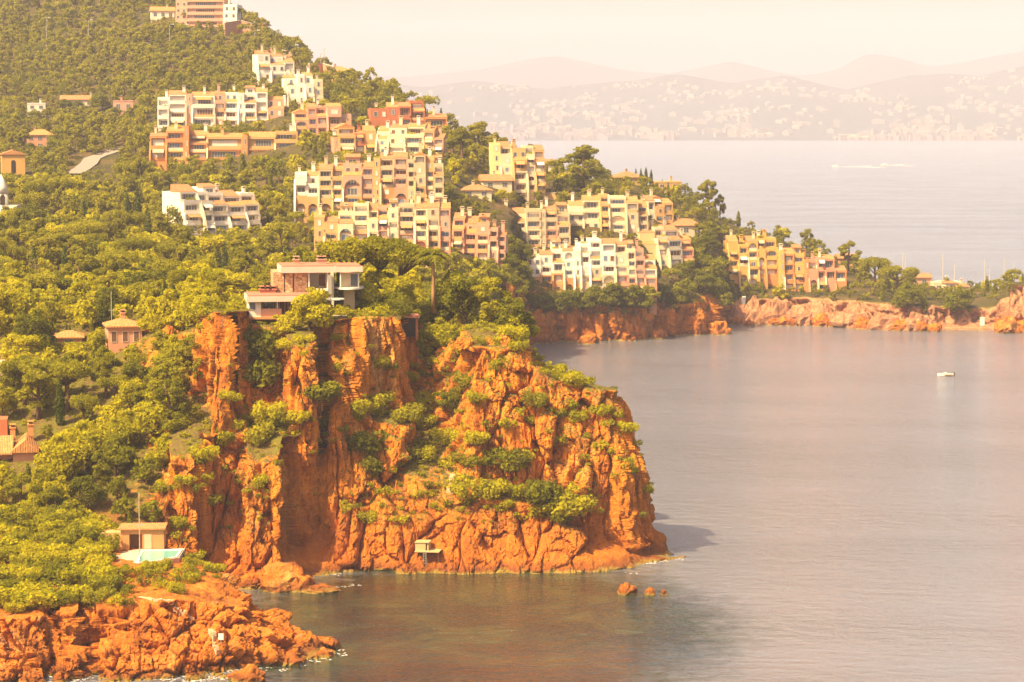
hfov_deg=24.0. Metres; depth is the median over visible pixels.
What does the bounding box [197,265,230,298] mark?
leafy tree
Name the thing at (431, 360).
shrub
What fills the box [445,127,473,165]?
pine tree
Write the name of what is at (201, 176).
pine tree
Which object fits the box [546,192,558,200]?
terrace wall
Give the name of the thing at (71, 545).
shrub
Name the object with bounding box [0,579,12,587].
shrub
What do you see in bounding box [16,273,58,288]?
umbrella pine
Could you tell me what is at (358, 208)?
window
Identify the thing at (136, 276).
broadleaf tree
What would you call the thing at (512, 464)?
shrub
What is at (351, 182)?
window
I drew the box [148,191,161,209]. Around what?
pine tree
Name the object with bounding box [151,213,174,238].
pine tree
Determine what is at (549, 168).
white cottage
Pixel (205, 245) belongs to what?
leafy tree
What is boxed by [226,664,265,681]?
sea rock
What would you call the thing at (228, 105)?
window
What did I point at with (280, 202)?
pine tree
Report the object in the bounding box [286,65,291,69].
window
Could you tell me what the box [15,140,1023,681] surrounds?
sea water
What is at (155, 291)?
pine tree
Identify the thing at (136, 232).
leafy tree
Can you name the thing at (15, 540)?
shrub
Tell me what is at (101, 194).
pine tree
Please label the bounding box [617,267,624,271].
window
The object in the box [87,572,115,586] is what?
shrub
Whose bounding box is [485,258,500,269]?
broadleaf tree
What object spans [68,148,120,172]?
road
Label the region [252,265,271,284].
pine tree
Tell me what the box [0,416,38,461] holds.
pink house
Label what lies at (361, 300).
clipped bush
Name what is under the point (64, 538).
shrub
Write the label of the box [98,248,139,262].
umbrella pine
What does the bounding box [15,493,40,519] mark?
leafy tree
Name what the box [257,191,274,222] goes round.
pine tree
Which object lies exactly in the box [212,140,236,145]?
window
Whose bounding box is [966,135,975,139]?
town building
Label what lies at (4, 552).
shrub
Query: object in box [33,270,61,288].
leafy tree
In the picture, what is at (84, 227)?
umbrella pine
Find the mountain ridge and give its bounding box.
[360,52,1023,88]
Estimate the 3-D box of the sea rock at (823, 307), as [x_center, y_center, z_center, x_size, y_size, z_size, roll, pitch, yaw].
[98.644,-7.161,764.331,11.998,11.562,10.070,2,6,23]
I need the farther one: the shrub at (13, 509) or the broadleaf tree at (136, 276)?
the broadleaf tree at (136, 276)
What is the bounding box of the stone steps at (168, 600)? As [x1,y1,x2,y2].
[139,596,193,619]
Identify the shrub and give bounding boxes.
[0,504,11,512]
[0,509,17,525]
[0,512,32,528]
[0,524,26,535]
[0,531,28,540]
[0,531,28,546]
[0,535,36,547]
[0,545,16,562]
[0,547,13,562]
[0,562,9,569]
[0,565,18,578]
[0,569,13,578]
[0,574,16,583]
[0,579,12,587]
[0,586,21,606]
[3,601,25,613]
[4,587,24,601]
[5,506,18,511]
[7,572,38,586]
[8,563,29,572]
[9,554,32,564]
[11,507,27,515]
[11,558,34,568]
[12,590,46,609]
[13,578,54,597]
[17,539,41,553]
[17,565,41,580]
[17,586,59,608]
[21,550,38,559]
[22,506,45,519]
[29,530,54,544]
[30,542,70,557]
[33,519,64,533]
[33,552,62,570]
[35,536,63,551]
[35,551,60,562]
[36,576,53,584]
[37,565,72,583]
[37,580,62,590]
[40,527,60,535]
[42,504,70,513]
[43,511,69,523]
[46,534,70,545]
[46,562,74,575]
[47,557,67,566]
[48,601,59,611]
[49,533,78,544]
[50,547,87,563]
[52,588,83,605]
[53,508,82,521]
[55,567,79,582]
[57,522,75,532]
[57,584,91,603]
[62,524,103,540]
[64,558,83,566]
[64,562,85,573]
[68,520,101,538]
[69,542,89,548]
[69,572,86,584]
[74,537,92,545]
[77,511,104,521]
[78,543,101,555]
[79,519,112,535]
[79,544,110,557]
[79,591,102,607]
[80,517,101,524]
[81,576,101,590]
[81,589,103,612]
[82,563,117,579]
[84,552,112,566]
[87,560,111,567]
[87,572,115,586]
[90,543,113,555]
[91,574,123,589]
[92,584,118,597]
[94,587,109,600]
[96,532,120,551]
[109,565,133,577]
[131,563,149,574]
[141,560,161,568]
[150,353,159,364]
[154,458,169,468]
[155,479,167,491]
[157,558,173,569]
[158,321,178,329]
[160,417,188,432]
[166,581,186,594]
[167,514,188,529]
[172,474,197,487]
[180,556,199,567]
[181,571,201,583]
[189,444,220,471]
[195,295,221,310]
[203,561,226,572]
[205,494,225,511]
[214,431,235,453]
[217,389,244,408]
[225,296,236,300]
[231,418,248,429]
[235,356,282,387]
[235,413,251,424]
[237,325,284,359]
[241,421,274,446]
[249,400,289,428]
[250,473,269,488]
[263,405,296,440]
[274,337,293,352]
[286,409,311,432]
[291,333,316,344]
[300,380,343,415]
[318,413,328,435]
[330,333,348,343]
[332,359,346,371]
[341,299,360,308]
[346,429,389,456]
[350,398,370,416]
[357,455,384,476]
[357,509,378,523]
[366,390,395,407]
[367,401,383,414]
[371,355,390,376]
[390,401,426,422]
[407,371,419,388]
[408,445,437,460]
[409,440,424,451]
[411,309,421,317]
[413,391,437,412]
[414,414,437,428]
[426,355,439,365]
[429,428,453,444]
[436,429,460,441]
[445,475,489,505]
[451,451,483,467]
[452,373,472,390]
[456,324,476,330]
[462,430,489,443]
[465,390,489,404]
[467,431,490,444]
[478,477,508,500]
[481,479,503,496]
[487,356,504,371]
[491,498,516,512]
[496,324,528,340]
[499,449,535,471]
[505,482,527,498]
[508,339,529,352]
[519,478,564,504]
[520,323,540,344]
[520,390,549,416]
[525,415,534,425]
[528,502,557,518]
[538,489,596,523]
[548,512,572,523]
[549,363,567,372]
[552,407,569,420]
[559,371,585,387]
[565,483,591,496]
[569,408,588,420]
[588,402,614,416]
[615,421,639,433]
[621,461,635,470]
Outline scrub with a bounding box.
[0,0,1008,605]
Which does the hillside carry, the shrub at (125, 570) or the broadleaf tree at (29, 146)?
the broadleaf tree at (29, 146)
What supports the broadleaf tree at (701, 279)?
on the hillside
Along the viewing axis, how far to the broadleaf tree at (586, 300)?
705.50 m
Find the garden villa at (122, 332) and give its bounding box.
[102,309,141,352]
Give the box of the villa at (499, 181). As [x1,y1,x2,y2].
[477,171,513,192]
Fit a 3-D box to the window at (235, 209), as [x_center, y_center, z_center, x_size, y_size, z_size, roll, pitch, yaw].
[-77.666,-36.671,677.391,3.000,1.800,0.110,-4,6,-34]
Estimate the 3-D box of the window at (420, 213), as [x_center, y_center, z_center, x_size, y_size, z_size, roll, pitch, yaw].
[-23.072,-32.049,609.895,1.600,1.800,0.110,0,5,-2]
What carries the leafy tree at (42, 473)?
on the headland
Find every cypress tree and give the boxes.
[28,246,38,269]
[54,377,65,425]
[59,245,68,273]
[81,197,87,217]
[97,307,101,326]
[102,304,106,324]
[109,298,114,320]
[124,191,131,213]
[132,187,141,212]
[143,207,152,234]
[160,280,167,299]
[220,243,228,268]
[649,170,652,185]
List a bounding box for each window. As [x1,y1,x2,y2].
[0,195,4,204]
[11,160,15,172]
[64,339,73,342]
[111,331,116,341]
[122,331,127,341]
[133,331,139,341]
[152,151,163,156]
[153,139,163,145]
[160,101,167,105]
[160,120,167,124]
[169,134,180,137]
[169,143,179,147]
[170,153,181,156]
[172,113,183,116]
[174,105,183,108]
[183,194,193,198]
[186,205,196,209]
[194,16,213,17]
[194,145,203,148]
[194,153,204,156]
[195,3,215,4]
[195,120,210,124]
[196,9,214,11]
[197,109,212,113]
[198,100,210,103]
[209,197,219,199]
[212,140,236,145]
[212,152,235,156]
[213,207,222,210]
[215,216,224,220]
[225,198,235,201]
[227,104,235,107]
[227,112,234,116]
[231,207,240,211]
[246,113,253,116]
[247,206,255,210]
[249,302,255,309]
[255,140,270,145]
[263,302,275,308]
[273,302,290,313]
[278,135,291,138]
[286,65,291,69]
[297,122,304,125]
[298,187,304,191]
[309,110,314,114]
[309,189,316,192]
[319,274,325,286]
[320,172,329,175]
[320,181,328,184]
[321,190,328,194]
[326,234,334,237]
[331,109,337,113]
[331,119,338,123]
[334,190,340,194]
[342,139,353,142]
[347,188,356,194]
[348,180,356,184]
[348,198,357,201]
[350,273,357,286]
[356,225,366,229]
[357,207,365,210]
[358,216,365,219]
[364,170,370,174]
[364,180,371,183]
[382,171,390,174]
[383,199,389,203]
[390,148,401,151]
[396,170,405,173]
[398,180,405,183]
[401,109,407,114]
[401,235,411,238]
[402,217,412,220]
[403,208,411,211]
[409,139,418,142]
[410,130,420,133]
[410,148,418,151]
[413,104,421,107]
[414,113,422,117]
[416,188,422,192]
[418,211,423,215]
[429,231,436,235]
[430,121,441,126]
[430,242,437,246]
[435,189,441,194]
[441,211,447,215]
[442,242,447,246]
[456,232,461,236]
[467,235,474,238]
[478,245,485,248]
[479,254,486,257]
[491,231,496,235]
[515,174,523,178]
[516,185,524,189]
[528,222,536,225]
[528,240,537,243]
[529,213,537,216]
[529,231,536,234]
[543,267,548,271]
[547,231,554,234]
[555,265,561,269]
[556,276,561,280]
[560,228,567,232]
[582,277,587,281]
[587,203,596,207]
[588,213,597,217]
[592,252,599,255]
[604,246,612,250]
[606,267,613,270]
[612,200,623,203]
[612,208,619,211]
[614,225,622,228]
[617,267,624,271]
[618,247,623,251]
[619,277,624,281]
[628,205,635,208]
[629,253,633,258]
[647,271,654,274]
[667,232,674,235]
[670,242,677,245]
[671,251,679,254]
[671,260,678,264]
[766,242,773,245]
[767,261,774,264]
[768,252,775,255]
[825,262,831,268]
[827,273,833,277]
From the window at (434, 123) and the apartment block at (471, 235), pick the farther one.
the window at (434, 123)
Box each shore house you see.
[911,270,932,285]
[930,280,959,288]
[939,275,958,289]
[957,279,969,288]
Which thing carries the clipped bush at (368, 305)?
on the headland
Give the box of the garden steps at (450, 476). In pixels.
[446,474,456,493]
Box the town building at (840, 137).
[838,135,846,139]
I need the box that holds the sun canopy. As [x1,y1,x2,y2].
[326,297,343,306]
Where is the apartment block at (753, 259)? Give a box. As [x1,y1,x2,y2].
[722,229,778,288]
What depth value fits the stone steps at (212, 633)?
285.24 m
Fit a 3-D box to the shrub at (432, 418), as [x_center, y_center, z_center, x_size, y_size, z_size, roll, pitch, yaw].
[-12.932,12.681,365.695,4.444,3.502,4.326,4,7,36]
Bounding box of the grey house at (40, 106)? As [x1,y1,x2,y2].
[27,99,45,116]
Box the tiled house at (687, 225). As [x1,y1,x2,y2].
[670,215,701,237]
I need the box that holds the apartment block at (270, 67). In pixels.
[252,43,294,84]
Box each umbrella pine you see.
[0,237,10,249]
[0,257,14,268]
[0,355,48,405]
[2,243,26,259]
[14,190,47,204]
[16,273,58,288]
[22,180,50,192]
[45,360,92,411]
[47,176,77,208]
[67,218,107,234]
[68,393,100,419]
[85,232,109,251]
[89,356,112,375]
[96,374,130,399]
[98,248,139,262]
[102,209,130,222]
[111,161,137,175]
[114,236,153,250]
[125,211,148,225]
[126,281,155,293]
[145,258,183,274]
[153,243,176,258]
[166,267,203,287]
[314,235,385,265]
[354,234,413,290]
[363,269,395,288]
[368,243,430,276]
[422,281,436,290]
[423,288,439,300]
[480,443,531,479]
[859,256,892,290]
[875,264,919,293]
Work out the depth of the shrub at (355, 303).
369.84 m
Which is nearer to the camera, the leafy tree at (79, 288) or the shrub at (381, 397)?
the shrub at (381, 397)
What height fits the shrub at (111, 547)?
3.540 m
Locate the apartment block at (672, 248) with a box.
[638,216,693,271]
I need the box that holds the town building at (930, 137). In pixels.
[926,135,934,139]
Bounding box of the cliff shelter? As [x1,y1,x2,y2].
[402,313,418,339]
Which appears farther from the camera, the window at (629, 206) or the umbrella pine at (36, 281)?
the window at (629, 206)
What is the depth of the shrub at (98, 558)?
301.92 m
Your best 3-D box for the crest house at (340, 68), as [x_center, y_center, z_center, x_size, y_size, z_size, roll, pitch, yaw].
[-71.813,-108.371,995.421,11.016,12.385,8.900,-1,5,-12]
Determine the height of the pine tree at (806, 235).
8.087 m
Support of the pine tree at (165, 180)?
on the hillside
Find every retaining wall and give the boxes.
[223,20,259,37]
[257,47,299,62]
[308,63,335,80]
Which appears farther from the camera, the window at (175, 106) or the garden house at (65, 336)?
the window at (175, 106)
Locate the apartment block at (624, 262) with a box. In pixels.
[524,231,656,314]
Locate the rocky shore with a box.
[0,526,340,681]
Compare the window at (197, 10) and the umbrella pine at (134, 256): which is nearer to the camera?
the umbrella pine at (134, 256)
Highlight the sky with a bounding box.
[231,0,1023,77]
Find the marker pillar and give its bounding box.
[980,317,984,324]
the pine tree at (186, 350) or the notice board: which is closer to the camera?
the notice board
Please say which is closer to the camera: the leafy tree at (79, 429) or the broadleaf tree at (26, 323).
the leafy tree at (79, 429)
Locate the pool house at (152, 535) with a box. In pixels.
[101,523,167,549]
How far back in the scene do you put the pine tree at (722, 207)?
839.53 m
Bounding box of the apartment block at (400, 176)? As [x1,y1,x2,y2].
[294,140,443,222]
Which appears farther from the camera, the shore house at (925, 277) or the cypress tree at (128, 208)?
the shore house at (925, 277)
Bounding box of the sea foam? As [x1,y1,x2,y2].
[50,334,686,681]
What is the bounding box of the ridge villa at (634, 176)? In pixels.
[610,168,645,184]
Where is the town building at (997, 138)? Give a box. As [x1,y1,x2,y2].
[990,136,1003,139]
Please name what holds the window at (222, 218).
in the apartment block at (212, 208)
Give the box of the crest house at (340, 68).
[327,64,350,82]
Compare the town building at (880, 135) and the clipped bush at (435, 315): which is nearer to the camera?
the clipped bush at (435, 315)
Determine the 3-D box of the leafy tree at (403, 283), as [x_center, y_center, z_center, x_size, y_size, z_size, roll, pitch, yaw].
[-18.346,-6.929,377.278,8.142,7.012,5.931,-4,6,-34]
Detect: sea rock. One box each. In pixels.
[162,325,178,339]
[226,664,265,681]
[258,561,315,593]
[294,631,323,647]
[301,583,340,593]
[315,646,334,657]
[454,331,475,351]
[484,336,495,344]
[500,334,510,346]
[522,351,531,362]
[577,334,598,343]
[617,582,637,594]
[644,587,654,595]
[649,329,667,338]
[660,589,666,594]
[707,321,730,334]
[728,302,749,323]
[729,317,742,324]
[743,319,754,326]
[744,295,761,324]
[758,297,790,324]
[768,315,787,325]
[786,303,811,325]
[786,318,797,325]
[810,301,835,322]
[810,313,831,326]
[830,303,870,327]
[853,316,869,328]
[867,314,900,329]
[890,319,906,330]
[903,311,927,330]
[911,320,928,331]
[926,323,941,331]
[994,315,1021,332]
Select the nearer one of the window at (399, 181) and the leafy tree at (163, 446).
the leafy tree at (163, 446)
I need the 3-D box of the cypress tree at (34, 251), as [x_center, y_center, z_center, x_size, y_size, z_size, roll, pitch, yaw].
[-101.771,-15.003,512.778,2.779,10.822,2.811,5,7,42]
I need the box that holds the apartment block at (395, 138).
[375,116,447,157]
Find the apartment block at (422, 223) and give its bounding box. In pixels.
[314,192,450,267]
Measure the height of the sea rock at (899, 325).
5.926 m
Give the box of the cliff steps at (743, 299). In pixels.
[741,296,745,303]
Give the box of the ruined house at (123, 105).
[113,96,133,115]
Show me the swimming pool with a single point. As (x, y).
(149, 555)
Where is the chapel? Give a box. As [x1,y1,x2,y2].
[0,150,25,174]
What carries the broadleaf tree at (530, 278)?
on the hillside
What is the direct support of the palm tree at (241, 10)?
on the hillside
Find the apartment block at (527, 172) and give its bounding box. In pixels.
[489,137,545,205]
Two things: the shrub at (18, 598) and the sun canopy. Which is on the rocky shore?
the shrub at (18, 598)
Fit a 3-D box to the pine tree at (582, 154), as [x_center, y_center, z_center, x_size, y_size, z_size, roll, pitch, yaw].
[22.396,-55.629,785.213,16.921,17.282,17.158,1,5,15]
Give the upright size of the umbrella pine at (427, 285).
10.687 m
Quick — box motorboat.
[937,372,954,375]
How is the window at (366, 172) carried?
in the apartment block at (400, 176)
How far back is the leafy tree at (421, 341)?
375.30 m
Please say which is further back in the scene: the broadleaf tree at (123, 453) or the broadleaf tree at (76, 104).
the broadleaf tree at (76, 104)
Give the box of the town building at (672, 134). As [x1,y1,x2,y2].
[669,131,674,139]
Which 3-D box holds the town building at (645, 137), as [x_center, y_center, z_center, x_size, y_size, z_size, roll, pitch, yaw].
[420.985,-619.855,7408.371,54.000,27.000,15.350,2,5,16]
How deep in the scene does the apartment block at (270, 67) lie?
977.01 m
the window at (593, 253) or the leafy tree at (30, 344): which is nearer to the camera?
the leafy tree at (30, 344)
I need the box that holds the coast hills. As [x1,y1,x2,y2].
[360,66,1023,139]
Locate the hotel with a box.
[175,0,241,27]
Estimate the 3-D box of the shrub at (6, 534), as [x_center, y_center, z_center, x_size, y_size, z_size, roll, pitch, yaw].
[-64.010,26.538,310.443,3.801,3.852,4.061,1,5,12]
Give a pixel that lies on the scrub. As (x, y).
(160, 582)
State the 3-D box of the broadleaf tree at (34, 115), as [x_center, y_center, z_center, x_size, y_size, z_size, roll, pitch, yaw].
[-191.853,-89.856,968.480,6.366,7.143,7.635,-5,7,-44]
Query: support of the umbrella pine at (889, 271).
on the hillside
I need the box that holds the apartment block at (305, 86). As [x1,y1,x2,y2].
[282,65,323,107]
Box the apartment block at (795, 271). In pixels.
[778,243,846,292]
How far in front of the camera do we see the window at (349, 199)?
671.15 m
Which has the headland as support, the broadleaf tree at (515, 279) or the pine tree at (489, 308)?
the pine tree at (489, 308)
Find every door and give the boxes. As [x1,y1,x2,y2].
[131,534,138,547]
[144,534,151,548]
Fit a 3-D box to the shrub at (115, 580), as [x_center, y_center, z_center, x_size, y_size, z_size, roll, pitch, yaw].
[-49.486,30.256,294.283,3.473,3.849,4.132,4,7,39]
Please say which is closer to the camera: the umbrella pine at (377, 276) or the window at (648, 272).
the umbrella pine at (377, 276)
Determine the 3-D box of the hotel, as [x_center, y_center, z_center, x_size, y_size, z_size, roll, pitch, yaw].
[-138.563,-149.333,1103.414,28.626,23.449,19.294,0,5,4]
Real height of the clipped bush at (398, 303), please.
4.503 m
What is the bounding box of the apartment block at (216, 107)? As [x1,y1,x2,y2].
[157,83,283,131]
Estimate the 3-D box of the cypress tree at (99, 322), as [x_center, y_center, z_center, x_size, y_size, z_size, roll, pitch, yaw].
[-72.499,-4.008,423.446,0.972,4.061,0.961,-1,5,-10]
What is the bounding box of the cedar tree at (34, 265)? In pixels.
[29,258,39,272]
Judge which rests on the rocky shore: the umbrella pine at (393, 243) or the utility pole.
the utility pole
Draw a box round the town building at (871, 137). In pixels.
[869,135,875,139]
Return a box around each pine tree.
[0,214,9,230]
[0,229,5,236]
[0,268,25,282]
[3,228,29,260]
[3,472,41,507]
[7,207,31,229]
[10,260,34,274]
[14,224,37,260]
[14,360,58,419]
[15,129,31,145]
[15,174,34,202]
[18,513,55,533]
[19,235,38,268]
[24,217,46,232]
[25,237,62,265]
[34,179,50,207]
[37,228,49,236]
[37,485,70,508]
[39,109,48,118]
[39,232,67,265]
[51,352,77,396]
[53,263,73,275]
[56,228,65,234]
[56,232,80,262]
[56,499,88,519]
[58,212,79,225]
[63,201,83,215]
[64,248,102,272]
[67,244,87,265]
[72,258,92,273]
[86,269,103,279]
[87,190,110,213]
[89,346,122,398]
[91,269,126,315]
[91,450,113,487]
[96,198,114,227]
[98,254,130,273]
[104,218,126,240]
[116,253,140,272]
[117,175,139,196]
[123,225,141,238]
[126,107,134,116]
[127,382,147,404]
[131,157,154,182]
[142,357,186,400]
[143,279,172,301]
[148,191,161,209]
[150,330,172,353]
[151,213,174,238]
[153,352,187,369]
[153,377,191,419]
[158,171,173,188]
[167,289,180,308]
[168,243,199,264]
[169,226,195,261]
[175,333,194,380]
[182,256,200,267]
[183,170,213,186]
[209,271,232,300]
[222,250,260,272]
[229,232,250,251]
[229,258,259,294]
[230,174,250,190]
[247,272,270,291]
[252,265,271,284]
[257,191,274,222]
[258,242,278,259]
[259,234,279,261]
[264,221,296,255]
[267,193,293,222]
[273,256,286,266]
[285,245,317,261]
[413,265,440,284]
[429,277,461,315]
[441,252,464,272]
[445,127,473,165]
[462,121,490,161]
[468,276,513,321]
[500,264,513,287]
[557,144,606,190]
[642,285,660,313]
[692,223,709,236]
[697,179,723,213]
[716,194,725,219]
[799,229,813,248]
[837,240,861,270]
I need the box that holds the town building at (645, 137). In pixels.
[640,135,649,138]
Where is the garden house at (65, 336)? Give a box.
[53,330,84,342]
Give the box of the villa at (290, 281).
[244,256,363,323]
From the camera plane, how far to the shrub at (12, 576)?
295.27 m
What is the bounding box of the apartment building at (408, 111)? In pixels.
[367,95,446,127]
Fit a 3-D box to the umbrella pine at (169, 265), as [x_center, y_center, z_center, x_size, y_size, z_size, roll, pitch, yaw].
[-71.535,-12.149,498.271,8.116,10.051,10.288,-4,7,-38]
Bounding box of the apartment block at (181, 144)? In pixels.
[149,121,297,171]
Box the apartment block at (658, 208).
[643,188,673,223]
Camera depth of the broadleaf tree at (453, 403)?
363.89 m
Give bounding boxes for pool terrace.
[116,548,184,563]
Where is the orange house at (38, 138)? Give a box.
[27,126,52,148]
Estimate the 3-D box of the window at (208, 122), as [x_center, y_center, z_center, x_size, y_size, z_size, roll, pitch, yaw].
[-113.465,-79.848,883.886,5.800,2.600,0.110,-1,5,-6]
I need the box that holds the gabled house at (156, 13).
[149,4,174,22]
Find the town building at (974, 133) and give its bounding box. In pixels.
[972,131,978,139]
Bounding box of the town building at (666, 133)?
[663,131,668,139]
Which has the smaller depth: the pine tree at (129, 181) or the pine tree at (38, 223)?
the pine tree at (38, 223)
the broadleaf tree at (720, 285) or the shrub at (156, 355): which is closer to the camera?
the shrub at (156, 355)
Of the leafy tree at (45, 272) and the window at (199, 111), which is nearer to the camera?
the leafy tree at (45, 272)
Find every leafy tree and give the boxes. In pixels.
[0,276,24,289]
[0,286,35,325]
[0,288,6,325]
[0,332,43,360]
[0,383,18,415]
[0,472,10,503]
[2,262,26,276]
[7,280,31,291]
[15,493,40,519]
[24,463,59,494]
[28,302,54,331]
[31,288,68,319]
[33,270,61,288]
[33,431,95,481]
[39,475,75,505]
[44,222,71,233]
[59,231,88,254]
[63,418,117,470]
[67,274,96,299]
[70,271,88,280]
[85,285,108,313]
[90,398,135,432]
[95,241,126,269]
[96,277,116,287]
[104,417,139,446]
[111,377,143,408]
[115,270,154,285]
[126,227,148,251]
[131,250,157,267]
[131,392,180,446]
[136,288,181,329]
[144,432,170,468]
[148,363,189,389]
[158,334,187,360]
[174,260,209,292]
[177,275,210,292]
[179,282,209,299]
[179,287,218,322]
[196,234,231,259]
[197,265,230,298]
[198,252,219,268]
[221,268,253,296]
[253,258,263,278]
[265,310,305,333]
[290,286,335,329]
[348,258,373,270]
[362,266,394,282]
[379,274,421,303]
[394,268,423,297]
[409,278,425,301]
[414,329,432,357]
[423,317,459,348]
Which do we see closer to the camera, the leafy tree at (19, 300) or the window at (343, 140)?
the leafy tree at (19, 300)
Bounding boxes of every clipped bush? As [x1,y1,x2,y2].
[355,290,382,309]
[362,300,384,310]
[378,290,414,308]
[381,298,413,318]
[413,301,438,314]
[425,306,459,321]
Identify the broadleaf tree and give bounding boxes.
[0,270,10,275]
[0,368,32,391]
[12,308,57,350]
[12,355,30,381]
[20,201,46,221]
[24,142,35,152]
[26,109,41,123]
[40,273,73,290]
[41,215,57,223]
[44,136,65,152]
[47,124,72,140]
[59,99,72,110]
[65,474,107,510]
[71,99,85,109]
[85,239,107,256]
[86,215,104,223]
[89,92,111,110]
[92,286,123,314]
[97,430,138,476]
[110,106,121,118]
[116,271,153,300]
[118,359,150,381]
[137,256,163,273]
[152,268,168,281]
[226,253,243,272]
[384,262,398,270]
[420,292,439,304]
[435,269,482,322]
[438,388,461,416]
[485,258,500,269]
[490,296,528,325]
[501,252,523,271]
[506,273,529,297]
[508,234,522,253]
[508,261,533,283]
[512,311,536,330]
[517,244,535,262]
[524,273,536,290]
[524,290,537,309]
[530,290,554,312]
[545,294,567,316]
[554,287,584,313]
[566,174,582,188]
[572,291,595,317]
[584,285,606,313]
[598,281,625,315]
[606,285,635,313]
[620,283,653,315]
[657,285,676,307]
[662,282,688,308]
[674,260,701,278]
[677,278,697,300]
[691,237,704,247]
[691,271,716,294]
[693,247,712,268]
[699,230,722,254]
[701,256,729,277]
[702,221,721,236]
[707,276,730,294]
[720,251,732,266]
[891,283,923,313]
[942,289,974,321]
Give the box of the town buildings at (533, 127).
[378,68,1023,138]
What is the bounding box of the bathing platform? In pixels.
[414,539,441,566]
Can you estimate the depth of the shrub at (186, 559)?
305.64 m
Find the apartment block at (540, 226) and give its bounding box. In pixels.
[504,197,570,249]
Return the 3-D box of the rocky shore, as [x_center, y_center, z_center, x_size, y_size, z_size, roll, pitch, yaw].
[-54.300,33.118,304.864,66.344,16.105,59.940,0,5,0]
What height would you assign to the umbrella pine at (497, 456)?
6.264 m
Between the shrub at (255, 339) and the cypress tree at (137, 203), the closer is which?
the shrub at (255, 339)
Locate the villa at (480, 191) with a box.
[461,180,492,201]
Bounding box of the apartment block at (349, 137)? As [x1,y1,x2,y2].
[330,118,375,154]
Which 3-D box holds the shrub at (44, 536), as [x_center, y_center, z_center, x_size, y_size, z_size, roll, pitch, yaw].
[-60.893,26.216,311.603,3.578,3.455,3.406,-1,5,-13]
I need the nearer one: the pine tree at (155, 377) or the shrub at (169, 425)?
the shrub at (169, 425)
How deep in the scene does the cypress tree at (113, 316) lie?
424.72 m
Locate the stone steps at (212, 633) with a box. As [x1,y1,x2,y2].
[208,629,220,654]
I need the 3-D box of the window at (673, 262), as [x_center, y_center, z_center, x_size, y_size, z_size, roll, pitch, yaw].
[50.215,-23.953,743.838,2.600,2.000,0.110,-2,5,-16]
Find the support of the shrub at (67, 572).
on the rocky shore
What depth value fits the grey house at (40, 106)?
984.11 m
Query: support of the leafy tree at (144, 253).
on the hillside
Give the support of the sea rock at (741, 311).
in the sea water
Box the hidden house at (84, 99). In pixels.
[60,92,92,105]
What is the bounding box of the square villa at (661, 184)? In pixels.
[652,176,681,198]
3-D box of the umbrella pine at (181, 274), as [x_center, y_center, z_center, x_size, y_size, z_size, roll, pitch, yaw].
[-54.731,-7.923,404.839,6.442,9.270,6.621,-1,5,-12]
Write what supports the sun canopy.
on the headland
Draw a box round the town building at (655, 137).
[650,134,660,139]
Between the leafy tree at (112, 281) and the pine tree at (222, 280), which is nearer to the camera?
the pine tree at (222, 280)
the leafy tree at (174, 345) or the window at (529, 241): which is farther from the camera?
the window at (529, 241)
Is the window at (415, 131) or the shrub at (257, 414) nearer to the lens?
the shrub at (257, 414)
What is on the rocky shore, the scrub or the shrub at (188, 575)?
the shrub at (188, 575)
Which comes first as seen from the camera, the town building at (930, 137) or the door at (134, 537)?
the door at (134, 537)
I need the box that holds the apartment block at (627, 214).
[567,188,647,237]
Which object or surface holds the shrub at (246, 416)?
on the headland
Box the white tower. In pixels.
[0,175,20,210]
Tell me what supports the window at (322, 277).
in the villa at (290, 281)
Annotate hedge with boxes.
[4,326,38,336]
[16,341,92,353]
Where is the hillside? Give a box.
[0,0,1023,548]
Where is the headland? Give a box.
[0,309,685,588]
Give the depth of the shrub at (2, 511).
316.29 m
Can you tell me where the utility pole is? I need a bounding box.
[135,505,142,562]
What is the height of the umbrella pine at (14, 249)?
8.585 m
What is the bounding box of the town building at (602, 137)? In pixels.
[597,134,607,139]
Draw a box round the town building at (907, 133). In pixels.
[905,131,911,139]
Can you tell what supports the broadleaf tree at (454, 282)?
on the headland
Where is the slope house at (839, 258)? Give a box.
[834,253,855,269]
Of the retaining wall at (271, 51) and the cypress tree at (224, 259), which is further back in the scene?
the retaining wall at (271, 51)
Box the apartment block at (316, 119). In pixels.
[291,99,350,139]
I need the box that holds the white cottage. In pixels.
[545,159,564,172]
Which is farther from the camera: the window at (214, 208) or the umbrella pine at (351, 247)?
the window at (214, 208)
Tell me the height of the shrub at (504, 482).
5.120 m
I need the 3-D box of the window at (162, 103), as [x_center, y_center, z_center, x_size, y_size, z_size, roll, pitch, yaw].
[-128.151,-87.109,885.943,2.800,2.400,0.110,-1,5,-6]
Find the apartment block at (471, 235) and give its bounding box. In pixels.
[451,206,507,270]
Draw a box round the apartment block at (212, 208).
[162,183,261,235]
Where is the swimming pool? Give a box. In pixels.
[135,549,182,563]
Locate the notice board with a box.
[218,633,223,639]
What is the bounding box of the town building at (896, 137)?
[892,135,899,139]
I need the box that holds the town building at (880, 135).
[875,134,885,139]
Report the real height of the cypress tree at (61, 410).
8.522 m
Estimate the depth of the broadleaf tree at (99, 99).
975.46 m
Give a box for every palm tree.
[238,8,247,19]
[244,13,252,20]
[409,248,451,312]
[465,201,472,215]
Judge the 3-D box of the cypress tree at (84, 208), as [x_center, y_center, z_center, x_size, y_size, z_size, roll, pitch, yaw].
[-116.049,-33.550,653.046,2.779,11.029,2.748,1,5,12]

